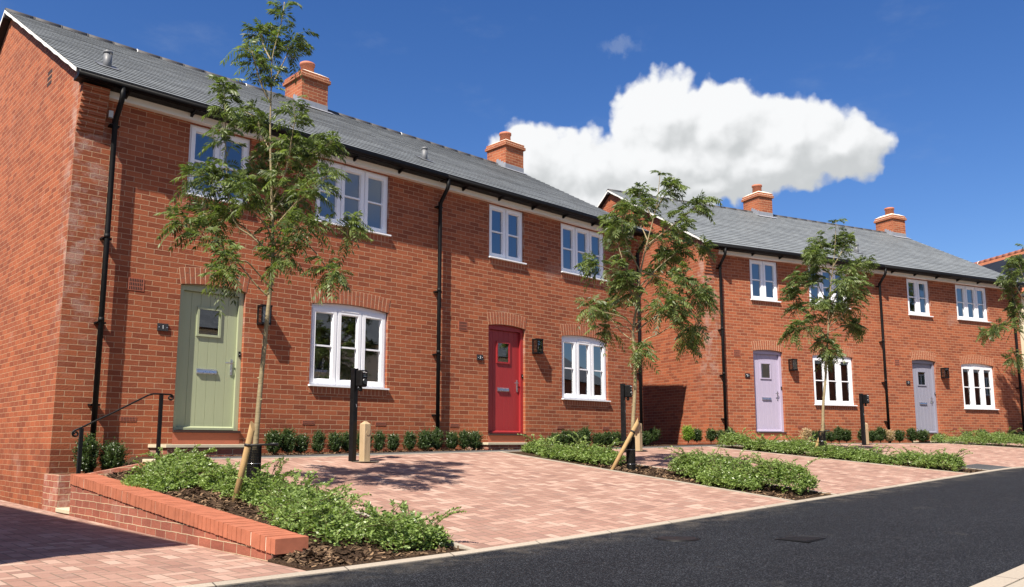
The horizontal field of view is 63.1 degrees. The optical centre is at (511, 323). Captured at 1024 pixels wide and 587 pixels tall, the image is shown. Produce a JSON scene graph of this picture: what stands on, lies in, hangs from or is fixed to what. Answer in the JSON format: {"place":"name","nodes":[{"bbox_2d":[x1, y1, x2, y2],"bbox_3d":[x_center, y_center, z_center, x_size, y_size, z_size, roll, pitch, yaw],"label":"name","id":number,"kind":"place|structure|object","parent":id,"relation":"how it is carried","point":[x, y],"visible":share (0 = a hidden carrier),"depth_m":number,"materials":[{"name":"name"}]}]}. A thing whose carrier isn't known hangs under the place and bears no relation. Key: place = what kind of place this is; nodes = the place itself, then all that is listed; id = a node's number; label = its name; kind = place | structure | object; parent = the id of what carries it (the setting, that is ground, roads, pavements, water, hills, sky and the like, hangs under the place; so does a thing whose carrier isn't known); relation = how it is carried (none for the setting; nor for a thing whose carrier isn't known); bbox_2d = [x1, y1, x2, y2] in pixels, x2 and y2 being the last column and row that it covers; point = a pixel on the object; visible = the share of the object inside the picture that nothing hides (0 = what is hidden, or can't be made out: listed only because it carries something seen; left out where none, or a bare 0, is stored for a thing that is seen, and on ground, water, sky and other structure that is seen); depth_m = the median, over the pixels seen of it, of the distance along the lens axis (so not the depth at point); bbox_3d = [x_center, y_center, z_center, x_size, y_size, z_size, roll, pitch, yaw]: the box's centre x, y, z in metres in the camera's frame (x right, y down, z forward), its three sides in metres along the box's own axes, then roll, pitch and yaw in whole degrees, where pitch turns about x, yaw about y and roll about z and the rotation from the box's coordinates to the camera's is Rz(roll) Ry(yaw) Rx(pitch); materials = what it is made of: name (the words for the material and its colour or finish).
{"place":"outdoors","nodes":[
{"label":"outdoors","id":0,"kind":"place"},
{"bbox_2d":[0,500,303,586],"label":"side drive","id":1,"kind":"structure","parent":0,"point":[41,548],"depth_m":5.97,"materials":[{"name":"brick"}]},
{"bbox_2d":[213,452,789,548],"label":"drive","id":2,"kind":"structure","parent":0,"point":[501,498],"depth_m":9.39,"materials":[{"name":"pink brick"}]},
{"bbox_2d":[348,368,366,461],"bbox_3d":[-2.060,1.250,11.192,0.198,1.290,0.140,-5,-10,31],"label":"charging post","id":3,"kind":"object","parent":2,"relation":"on","point":[358,382],"visible":0.99,"depth_m":11.19,"materials":[{"name":"black metal"}]},
{"bbox_2d":[354,421,370,461],"bbox_3d":[-1.945,1.611,11.187,0.415,0.588,0.256,8,-11,-43],"label":"bollard","id":4,"kind":"object","parent":2,"relation":"on","point":[364,441],"visible":0.88,"depth_m":11.14,"materials":[{"name":"brown wood"}]},
{"bbox_2d":[153,443,861,458],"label":"path","id":5,"kind":"structure","parent":0,"point":[451,451],"depth_m":13.18,"materials":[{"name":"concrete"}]},
{"bbox_2d":[0,0,1023,262],"label":"sky","id":6,"kind":"structure","parent":0,"point":[852,110],"materials":[{"name":"blue"}]},
{"bbox_2d":[220,468,1023,586],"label":"road","id":7,"kind":"structure","parent":0,"point":[965,531],"depth_m":6.35,"materials":[{"name":"black asphalt"}]},
{"bbox_2d":[654,536,700,541],"bbox_3d":[1.410,1.846,7.124,0.400,0.024,0.400,8,-11,-43],"label":"manhole cover","id":8,"kind":"object","parent":7,"relation":"on","point":[676,538],"visible":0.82,"depth_m":7.07,"materials":[{"name":"grey metal"}]},
{"bbox_2d":[775,536,823,542],"bbox_3d":[2.455,1.829,7.050,0.400,0.026,0.300,8,-11,-43],"label":"drain grate","id":9,"kind":"object","parent":7,"relation":"on","point":[806,539],"visible":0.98,"depth_m":6.98,"materials":[{"name":"black metal"}]},
{"bbox_2d":[612,447,965,493],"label":"drive","id":10,"kind":"structure","parent":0,"point":[836,477],"depth_m":13.82,"materials":[{"name":"pink brick"}]},
{"bbox_2d":[620,384,632,451],"bbox_3d":[2.096,1.745,15.165,0.198,1.290,0.140,-5,-10,31],"label":"charging post","id":11,"kind":"object","parent":10,"relation":"on","point":[626,391],"visible":0.98,"depth_m":15.17,"materials":[{"name":"black metal"}]},
{"bbox_2d":[635,422,642,450],"bbox_3d":[2.388,2.143,15.583,0.256,0.588,0.415,-7,-11,40],"label":"bollard","id":12,"kind":"object","parent":10,"relation":"on","point":[638,439],"visible":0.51,"depth_m":15.53,"materials":[{"name":"brown wood"}]},
{"bbox_2d":[805,444,1023,466],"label":"drive","id":13,"kind":"structure","parent":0,"point":[1001,456],"depth_m":18.92,"materials":[{"name":"pink brick"}]},
{"bbox_2d":[859,393,868,444],"bbox_3d":[8.534,2.342,20.120,0.140,1.290,0.198,6,-10,-38],"label":"charging post","id":14,"kind":"object","parent":13,"relation":"on","point":[863,400],"visible":0.96,"depth_m":20.13,"materials":[{"name":"black metal"}]},
{"bbox_2d":[965,464,1008,469],"bbox_3d":[8.784,2.704,15.519,1.280,0.140,0.624,8,-11,-43],"label":"tarmac patch","id":15,"kind":"object","parent":13,"relation":"on","point":[984,466],"visible":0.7,"depth_m":15.54,"materials":[{"name":"grey asphalt"}]},
{"bbox_3d":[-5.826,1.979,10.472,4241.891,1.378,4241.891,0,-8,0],"label":"ground","id":16,"kind":"structure","parent":0,"visible":0},
{"bbox_2d":[42,463,142,512],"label":"garden wall","id":17,"kind":"structure","parent":16,"relation":"on","point":[56,490],"depth_m":10.03,"materials":[{"name":"brick"}]},
{"bbox_2d":[55,459,155,515],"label":"garden steps","id":18,"kind":"structure","parent":16,"relation":"on","point":[64,511],"depth_m":9.79,"materials":[{"name":"stone"}]},
{"bbox_2d":[71,393,173,473],"bbox_3d":[-4.642,1.507,9.939,1.154,1.376,0.040,8,-11,-43],"label":"handrail","id":19,"kind":"object","parent":18,"relation":"on","point":[81,434],"visible":0.86,"depth_m":10.06,"materials":[{"name":"metal"}]},
{"bbox_2d":[122,457,148,465],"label":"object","id":20,"kind":"object","parent":16,"relation":"on","point":[130,460],"visible":0.21,"depth_m":10.98,"materials":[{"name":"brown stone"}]},
{"bbox_2d":[71,430,103,473],"bbox_3d":[-5.343,1.649,10.515,0.369,0.593,0.350,-4,-9,24],"label":"shrub","id":21,"kind":"object","parent":20,"relation":"on","point":[90,451],"visible":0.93,"depth_m":10.46,"materials":[{"name":"green plant"}]},
{"bbox_2d":[98,436,132,469],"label":"shrub","id":22,"kind":"object","parent":20,"relation":"on","point":[112,457],"visible":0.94,"depth_m":10.64,"materials":[{"name":"green plant"}]},
{"bbox_2d":[69,473,308,561],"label":"garden wall","id":23,"kind":"structure","parent":16,"relation":"on","point":[98,498],"depth_m":7.20,"materials":[{"name":"brick"}]},
{"bbox_2d":[0,8,448,508],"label":"brick house","id":24,"kind":"structure","parent":16,"relation":"on","point":[106,306],"depth_m":12.29,"materials":[{"name":"brick"}]},
{"bbox_2d":[172,284,243,443],"bbox_3d":[-4.410,0.596,12.129,0.989,2.308,0.185,8,-11,-43],"label":"door","id":25,"kind":"structure","parent":24,"relation":"in","point":[208,365],"depth_m":12.16,"materials":[{"name":"green wood"}]},
{"bbox_2d":[186,124,249,214],"bbox_3d":[-4.400,-2.298,12.523,0.997,1.205,0.185,8,-11,-43],"label":"window","id":26,"kind":"structure","parent":24,"relation":"in","point":[194,129],"depth_m":12.49,"materials":[{"name":"white plastic"}]},
{"bbox_2d":[308,303,388,395],"bbox_3d":[-2.693,0.439,13.789,1.522,1.490,0.185,8,-11,-43],"label":"window","id":27,"kind":"structure","parent":24,"relation":"in","point":[327,386],"depth_m":13.73,"materials":[{"name":"white plastic"}]},
{"bbox_2d":[315,159,390,242],"bbox_3d":[-2.702,-2.064,14.141,1.492,1.205,0.185,8,-11,-43],"label":"window","id":28,"kind":"structure","parent":24,"relation":"in","point":[362,199],"depth_m":14.29,"materials":[{"name":"white plastic"}]},
{"bbox_2d":[268,549,347,570],"bbox_3d":[-1.401,1.649,5.750,0.295,0.145,0.611,8,-11,-43],"label":"planting bed","id":29,"kind":"object","parent":16,"relation":"on","point":[283,562],"visible":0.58,"depth_m":5.68,"materials":[{"name":"brown soil"}]},
{"bbox_2d":[220,467,474,549],"bbox_3d":[-1.870,1.730,8.062,0.050,0.611,4.576,8,-11,-43],"label":"edging","id":30,"kind":"object","parent":16,"relation":"on","point":[455,544],"visible":0.07,"depth_m":6.54,"materials":[{"name":"concrete"}]},
{"bbox_2d":[147,444,687,458],"bbox_3d":[-1.326,2.475,16.312,12.600,0.254,3.815,8,-11,-43],"label":"planting bed","id":31,"kind":"object","parent":16,"relation":"on","point":[445,450],"visible":0.17,"depth_m":13.94,"materials":[{"name":"brown soil"}]},
{"bbox_2d":[264,428,283,453],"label":"shrub","id":32,"kind":"object","parent":31,"relation":"on","point":[274,436],"visible":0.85,"depth_m":12.17,"materials":[{"name":"green plant"}]},
{"bbox_2d":[278,426,296,453],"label":"shrub","id":33,"kind":"object","parent":31,"relation":"on","point":[288,439],"visible":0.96,"depth_m":12.31,"materials":[{"name":"green plant"}]},
{"bbox_2d":[294,431,310,452],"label":"shrub","id":34,"kind":"object","parent":31,"relation":"on","point":[302,445],"visible":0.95,"depth_m":12.50,"materials":[{"name":"green plant"}]},
{"bbox_2d":[311,430,328,452],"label":"shrub","id":35,"kind":"object","parent":31,"relation":"on","point":[318,438],"visible":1,"depth_m":12.69,"materials":[{"name":"green plant"}]},
{"bbox_2d":[326,431,343,451],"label":"shrub","id":36,"kind":"object","parent":31,"relation":"on","point":[334,444],"visible":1,"depth_m":12.86,"materials":[{"name":"green plant"}]},
{"bbox_2d":[338,431,348,451],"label":"shrub","id":37,"kind":"object","parent":31,"relation":"on","point":[345,445],"visible":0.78,"depth_m":13.05,"materials":[{"name":"green plant"}]},
{"bbox_2d":[373,429,385,450],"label":"shrub","id":38,"kind":"object","parent":31,"relation":"on","point":[379,440],"visible":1,"depth_m":13.43,"materials":[{"name":"green plant"}]},
{"bbox_2d":[386,433,400,450],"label":"shrub","id":39,"kind":"object","parent":31,"relation":"on","point":[393,444],"visible":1,"depth_m":13.68,"materials":[{"name":"green plant"}]},
{"bbox_2d":[402,430,417,451],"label":"shrub","id":40,"kind":"object","parent":31,"relation":"on","point":[409,440],"visible":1,"depth_m":13.88,"materials":[{"name":"green plant"}]},
{"bbox_2d":[416,426,436,449],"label":"shrub","id":41,"kind":"object","parent":31,"relation":"on","point":[425,441],"visible":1,"depth_m":14.06,"materials":[{"name":"green plant"}]},
{"bbox_2d":[430,427,443,449],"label":"shrub","id":42,"kind":"object","parent":31,"relation":"on","point":[438,442],"visible":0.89,"depth_m":14.31,"materials":[{"name":"green plant"}]},
{"bbox_2d":[445,431,459,448],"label":"shrub","id":43,"kind":"object","parent":31,"relation":"on","point":[452,440],"visible":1,"depth_m":14.50,"materials":[{"name":"green plant"}]},
{"bbox_2d":[458,429,472,448],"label":"shrub","id":44,"kind":"object","parent":31,"relation":"on","point":[464,438],"visible":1,"depth_m":14.66,"materials":[{"name":"green plant"}]},
{"bbox_2d":[468,429,483,448],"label":"shrub","id":45,"kind":"object","parent":31,"relation":"on","point":[475,441],"visible":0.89,"depth_m":14.89,"materials":[{"name":"green plant"}]},
{"bbox_2d":[557,429,574,445],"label":"shrub","id":46,"kind":"object","parent":31,"relation":"on","point":[565,437],"visible":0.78,"depth_m":16.49,"materials":[{"name":"green plant"}]},
{"bbox_2d":[570,430,585,446],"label":"shrub","id":47,"kind":"object","parent":31,"relation":"on","point":[575,437],"visible":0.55,"depth_m":16.67,"materials":[{"name":"green plant"}]},
{"bbox_2d":[578,425,592,444],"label":"shrub","id":48,"kind":"object","parent":31,"relation":"on","point":[587,433],"visible":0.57,"depth_m":16.90,"materials":[{"name":"green plant"}]},
{"bbox_2d":[592,432,605,445],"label":"shrub","id":49,"kind":"object","parent":31,"relation":"on","point":[597,438],"visible":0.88,"depth_m":17.16,"materials":[{"name":"green plant"}]},
{"bbox_2d":[601,431,614,444],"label":"shrub","id":50,"kind":"object","parent":31,"relation":"on","point":[609,438],"visible":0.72,"depth_m":17.36,"materials":[{"name":"green plant"}]},
{"bbox_2d":[642,431,652,445],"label":"shrub","id":51,"kind":"object","parent":31,"relation":"on","point":[647,439],"visible":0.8,"depth_m":18.25,"materials":[{"name":"green plant"}]},
{"bbox_2d":[644,427,661,442],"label":"shrub","id":52,"kind":"object","parent":31,"relation":"on","point":[656,435],"visible":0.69,"depth_m":19.51,"materials":[{"name":"green plant"}]},
{"bbox_2d":[680,425,695,442],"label":"shrub","id":53,"kind":"object","parent":31,"relation":"on","point":[688,435],"visible":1,"depth_m":19.43,"materials":[{"name":"green plant"}]},
{"bbox_2d":[328,109,653,449],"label":"brick house","id":54,"kind":"structure","parent":16,"relation":"on","point":[515,353],"depth_m":16.82,"materials":[{"name":"brick"}]},
{"bbox_2d":[488,204,526,269],"bbox_3d":[-0.124,-1.710,16.599,0.996,1.205,0.185,8,-11,-43],"label":"window","id":55,"kind":"structure","parent":54,"relation":"in","point":[502,259],"depth_m":16.61,"materials":[{"name":"white plastic"}]},
{"bbox_2d":[488,325,526,441],"bbox_3d":[-0.134,1.185,16.207,0.989,2.308,0.185,8,-11,-43],"label":"door","id":56,"kind":"structure","parent":54,"relation":"in","point":[505,343],"depth_m":16.28,"materials":[{"name":"red wood"}]},
{"bbox_2d":[561,223,607,285],"bbox_3d":[1.539,-1.481,18.184,1.493,1.205,0.185,8,-11,-43],"label":"window","id":57,"kind":"structure","parent":54,"relation":"in","point":[566,273],"depth_m":18.08,"materials":[{"name":"white plastic"}]},
{"bbox_2d":[562,336,610,406],"bbox_3d":[1.547,1.022,17.831,1.520,1.490,0.185,8,-11,-43],"label":"window","id":58,"kind":"structure","parent":54,"relation":"in","point":[575,398],"depth_m":17.87,"materials":[{"name":"white plastic"}]},
{"bbox_2d":[103,444,981,566],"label":"bark mulch","id":59,"kind":"object","parent":16,"relation":"on","point":[322,552],"visible":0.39,"depth_m":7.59,"materials":[{"name":"brown wood"}]},
{"bbox_2d":[120,442,270,491],"bbox_3d":[-3.496,1.560,8.894,1.268,0.574,2.147,7,-11,-42],"label":"spreading shrub","id":60,"kind":"object","parent":59,"relation":"on","point":[173,470],"visible":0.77,"depth_m":8.63,"materials":[{"name":"green plant"}]},
{"bbox_2d":[246,446,261,486],"bbox_3d":[-2.526,1.442,8.150,0.140,0.504,0.140,0,-8,0],"label":"tree guard","id":61,"kind":"object","parent":59,"relation":"on","point":[251,461],"visible":0.52,"depth_m":8.11,"materials":[{"name":"black plastic"}]},
{"bbox_2d":[232,421,278,501],"bbox_3d":[-2.440,1.339,7.951,0.438,0.807,0.107,7,-11,-39],"label":"tree stake","id":62,"kind":"object","parent":59,"relation":"on","point":[248,444],"visible":0.93,"depth_m":7.86,"materials":[{"name":"brown wood"}]},
{"bbox_2d":[153,0,375,479],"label":"street tree","id":63,"kind":"object","parent":59,"relation":"on","point":[306,157],"visible":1,"depth_m":8.39,"materials":[{"name":"green plant"}]},
{"bbox_2d":[212,455,466,552],"bbox_3d":[-1.767,1.540,7.237,1.199,0.761,3.248,7,-11,-41],"label":"spreading shrub","id":64,"kind":"object","parent":59,"relation":"on","point":[299,504],"visible":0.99,"depth_m":6.60,"materials":[{"name":"green plant"}]},
{"bbox_2d":[355,500,448,548],"bbox_3d":[-0.881,1.650,6.707,0.978,0.412,0.461,-5,-10,33],"label":"spreading shrub","id":65,"kind":"object","parent":59,"relation":"on","point":[427,544],"visible":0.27,"depth_m":6.60,"materials":[{"name":"green plant"}]},
{"bbox_2d":[211,443,960,459],"bbox_3d":[9.511,2.989,20.069,33.648,0.321,2.482,5,-10,-32],"label":"path edging","id":66,"kind":"object","parent":16,"relation":"on","point":[517,451],"visible":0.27,"depth_m":12.75,"materials":[{"name":"concrete"}]},
{"bbox_2d":[177,466,1023,586],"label":"kerb","id":67,"kind":"structure","parent":16,"relation":"on","point":[331,570],"depth_m":6.65,"materials":[{"name":"concrete"}]},
{"bbox_2d":[499,451,794,500],"bbox_3d":[1.584,2.131,11.751,0.050,0.606,5.126,8,-11,-43],"label":"edging","id":68,"kind":"object","parent":16,"relation":"on","point":[652,477],"visible":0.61,"depth_m":11.37,"materials":[{"name":"concrete"}]},
{"bbox_2d":[508,451,831,500],"bbox_3d":[1.980,2.188,12.128,1.050,0.615,5.126,8,-11,-43],"label":"planting bed","id":69,"kind":"object","parent":16,"relation":"on","point":[641,469],"visible":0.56,"depth_m":11.68,"materials":[{"name":"brown soil"}]},
{"bbox_2d":[518,432,625,464],"bbox_3d":[0.870,1.996,13.243,1.175,0.550,2.203,6,-10,-36],"label":"spreading shrub","id":70,"kind":"object","parent":69,"relation":"on","point":[583,451],"visible":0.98,"depth_m":12.93,"materials":[{"name":"green plant"}]},
{"bbox_2d":[610,418,638,469],"bbox_3d":[1.614,1.790,12.101,0.516,0.840,0.140,3,-9,-20],"label":"tree stake","id":71,"kind":"object","parent":69,"relation":"on","point":[625,445],"visible":0.93,"depth_m":12.07,"materials":[{"name":"brown wood"}]},
{"bbox_2d":[626,437,635,469],"bbox_3d":[1.738,1.921,12.202,0.140,0.504,0.140,0,-8,0],"label":"tree guard","id":72,"kind":"object","parent":69,"relation":"on","point":[629,465],"visible":0.91,"depth_m":12.15,"materials":[{"name":"black plastic"}]},
{"bbox_2d":[573,170,723,468],"bbox_3d":[2.074,-0.050,12.500,2.392,4.714,1.776,0,-8,0],"label":"street tree","id":73,"kind":"object","parent":69,"relation":"on","point":[618,228],"visible":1,"depth_m":12.48,"materials":[{"name":"green plant"}]},
{"bbox_2d":[664,442,826,494],"bbox_3d":[2.901,1.938,11.110,1.356,0.706,2.255,6,-10,-37],"label":"spreading shrub","id":74,"kind":"object","parent":69,"relation":"on","point":[714,468],"visible":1,"depth_m":10.80,"materials":[{"name":"green plant"}]},
{"bbox_2d":[597,184,884,444],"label":"brick house","id":75,"kind":"structure","parent":16,"relation":"on","point":[747,372],"depth_m":21.96,"materials":[{"name":"brick"}]},
{"bbox_2d":[749,259,780,306],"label":"window","id":76,"kind":"structure","parent":75,"relation":"in","point":[762,299],"depth_m":21.91,"materials":[{"name":"white plastic"}]},
{"bbox_2d":[753,350,786,439],"bbox_3d":[6.604,1.842,21.508,0.989,2.308,0.185,4,-9,-26],"label":"door","id":77,"kind":"structure","parent":75,"relation":"in","point":[767,367],"depth_m":21.57,"materials":[{"name":"purple paint"}]},
{"bbox_2d":[808,268,849,310],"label":"window","id":78,"kind":"structure","parent":75,"relation":"in","point":[819,293],"depth_m":22.87,"materials":[{"name":"white plastic"}]},
{"bbox_2d":[812,355,857,409],"bbox_3d":[8.677,1.592,22.529,1.521,1.490,0.185,4,-9,-26],"label":"window","id":79,"kind":"structure","parent":75,"relation":"in","point":[839,404],"depth_m":22.58,"materials":[{"name":"white plastic"}]},
{"bbox_2d":[707,446,967,473],"bbox_3d":[5.963,2.613,15.943,0.050,0.500,5.126,8,-11,-43],"label":"edging","id":80,"kind":"object","parent":16,"relation":"on","point":[844,460],"visible":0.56,"depth_m":15.55,"materials":[{"name":"concrete"}]},
{"bbox_2d":[715,446,986,472],"bbox_3d":[6.345,2.665,16.306,1.010,0.513,5.126,8,-11,-43],"label":"planting bed","id":81,"kind":"object","parent":16,"relation":"on","point":[741,448],"visible":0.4,"depth_m":15.94,"materials":[{"name":"brown soil"}]},
{"bbox_2d":[713,426,816,454],"bbox_3d":[5.330,2.451,17.308,2.479,0.652,0.954,-8,-12,44],"label":"spreading shrub","id":82,"kind":"object","parent":81,"relation":"on","point":[797,446],"visible":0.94,"depth_m":17.15,"materials":[{"name":"green plant"}]},
{"bbox_2d":[818,431,826,456],"bbox_3d":[6.111,2.392,16.417,0.140,0.534,0.140,0,-8,0],"label":"tree guard","id":83,"kind":"object","parent":81,"relation":"on","point":[820,435],"visible":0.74,"depth_m":16.39,"materials":[{"name":"black plastic"}]},
{"bbox_2d":[776,217,879,455],"bbox_3d":[6.465,0.285,16.663,2.455,4.979,1.697,0,-8,0],"label":"street tree","id":84,"kind":"object","parent":81,"relation":"on","point":[815,253],"visible":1,"depth_m":16.77,"materials":[{"name":"green plant"}]},
{"bbox_2d":[809,438,972,471],"bbox_3d":[6.970,2.435,15.478,1.105,0.628,3.112,7,-11,-41],"label":"spreading shrub","id":85,"kind":"object","parent":81,"relation":"on","point":[951,461],"visible":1,"depth_m":15.32,"materials":[{"name":"green plant"}]},
{"bbox_2d":[686,442,1018,444],"bbox_3d":[10.695,3.334,22.914,14.824,0.143,1.025,4,-9,-26],"label":"planting bed","id":86,"kind":"object","parent":16,"relation":"on","point":[711,444],"visible":0.09,"depth_m":20.07,"materials":[{"name":"brown soil"}]},
{"bbox_2d":[692,428,702,441],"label":"shrub","id":87,"kind":"object","parent":86,"relation":"on","point":[698,437],"visible":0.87,"depth_m":19.66,"materials":[{"name":"green plant"}]},
{"bbox_2d":[705,428,717,442],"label":"shrub","id":88,"kind":"object","parent":86,"relation":"on","point":[711,435],"visible":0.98,"depth_m":19.87,"materials":[{"name":"green plant"}]},
{"bbox_2d":[799,427,811,439],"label":"shrub","id":89,"kind":"object","parent":86,"relation":"on","point":[806,433],"visible":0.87,"depth_m":21.15,"materials":[{"name":"beige plant"}]},
{"bbox_2d":[832,425,845,442],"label":"shrub","id":90,"kind":"object","parent":86,"relation":"on","point":[840,434],"visible":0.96,"depth_m":21.66,"materials":[{"name":"green plant"}]},
{"bbox_2d":[874,426,887,442],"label":"shrub","id":91,"kind":"object","parent":86,"relation":"on","point":[880,431],"visible":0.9,"depth_m":22.31,"materials":[{"name":"green plant"}]},
{"bbox_2d":[894,429,905,442],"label":"shrub","id":92,"kind":"object","parent":86,"relation":"on","point":[899,435],"visible":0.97,"depth_m":22.62,"materials":[{"name":"green plant"}]},
{"bbox_2d":[905,427,918,442],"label":"shrub","id":93,"kind":"object","parent":86,"relation":"on","point":[911,435],"visible":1,"depth_m":22.84,"materials":[{"name":"green plant"}]},
{"bbox_2d":[916,429,930,441],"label":"shrub","id":94,"kind":"object","parent":86,"relation":"on","point":[922,436],"visible":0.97,"depth_m":23.00,"materials":[{"name":"green plant"}]},
{"bbox_2d":[773,207,1023,442],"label":"brick house","id":95,"kind":"structure","parent":16,"relation":"on","point":[942,371],"depth_m":24.86,"materials":[{"name":"brick"}]},
{"bbox_2d":[906,278,933,320],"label":"window","id":96,"kind":"structure","parent":95,"relation":"in","point":[918,315],"depth_m":24.45,"materials":[{"name":"white plastic"}]},
{"bbox_2d":[912,360,941,438],"bbox_3d":[11.897,2.208,24.046,0.989,2.308,0.185,4,-9,-26],"label":"door","id":97,"kind":"structure","parent":95,"relation":"in","point":[924,386],"depth_m":24.14,"materials":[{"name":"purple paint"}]},
{"bbox_2d":[955,284,990,325],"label":"window","id":98,"kind":"structure","parent":95,"relation":"in","point":[965,319],"depth_m":25.48,"materials":[{"name":"white plastic"}]},
{"bbox_2d":[961,364,998,413],"bbox_3d":[14.032,1.963,25.097,1.520,1.490,0.185,4,-9,-26],"label":"window","id":99,"kind":"structure","parent":95,"relation":"in","point":[972,408],"depth_m":25.13,"materials":[{"name":"white plastic"}]},
{"bbox_2d":[967,443,1023,447],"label":"planting bed","id":100,"kind":"object","parent":16,"relation":"on","point":[999,445],"visible":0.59,"depth_m":21.48,"materials":[{"name":"brown soil"}]},
{"bbox_2d":[925,427,1023,446],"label":"spreading shrub","id":101,"kind":"object","parent":100,"relation":"on","point":[1002,436],"visible":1,"depth_m":21.62,"materials":[{"name":"green plant"}]},
{"bbox_2d":[970,564,1023,586],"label":"kerb","id":102,"kind":"structure","parent":16,"relation":"on","point":[1010,577],"depth_m":5.12,"materials":[{"name":"concrete"}]},
{"bbox_2d":[974,248,1023,371],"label":"tiled house","id":103,"kind":"structure","parent":16,"relation":"on","point":[996,263],"depth_m":33.01,"materials":[{"name":"brick"}]},
{"bbox_2d":[975,243,1023,375],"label":"street tree","id":104,"kind":"object","parent":16,"relation":"on","point":[1016,263],"visible":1,"depth_m":23.47,"materials":[{"name":"green plant"}]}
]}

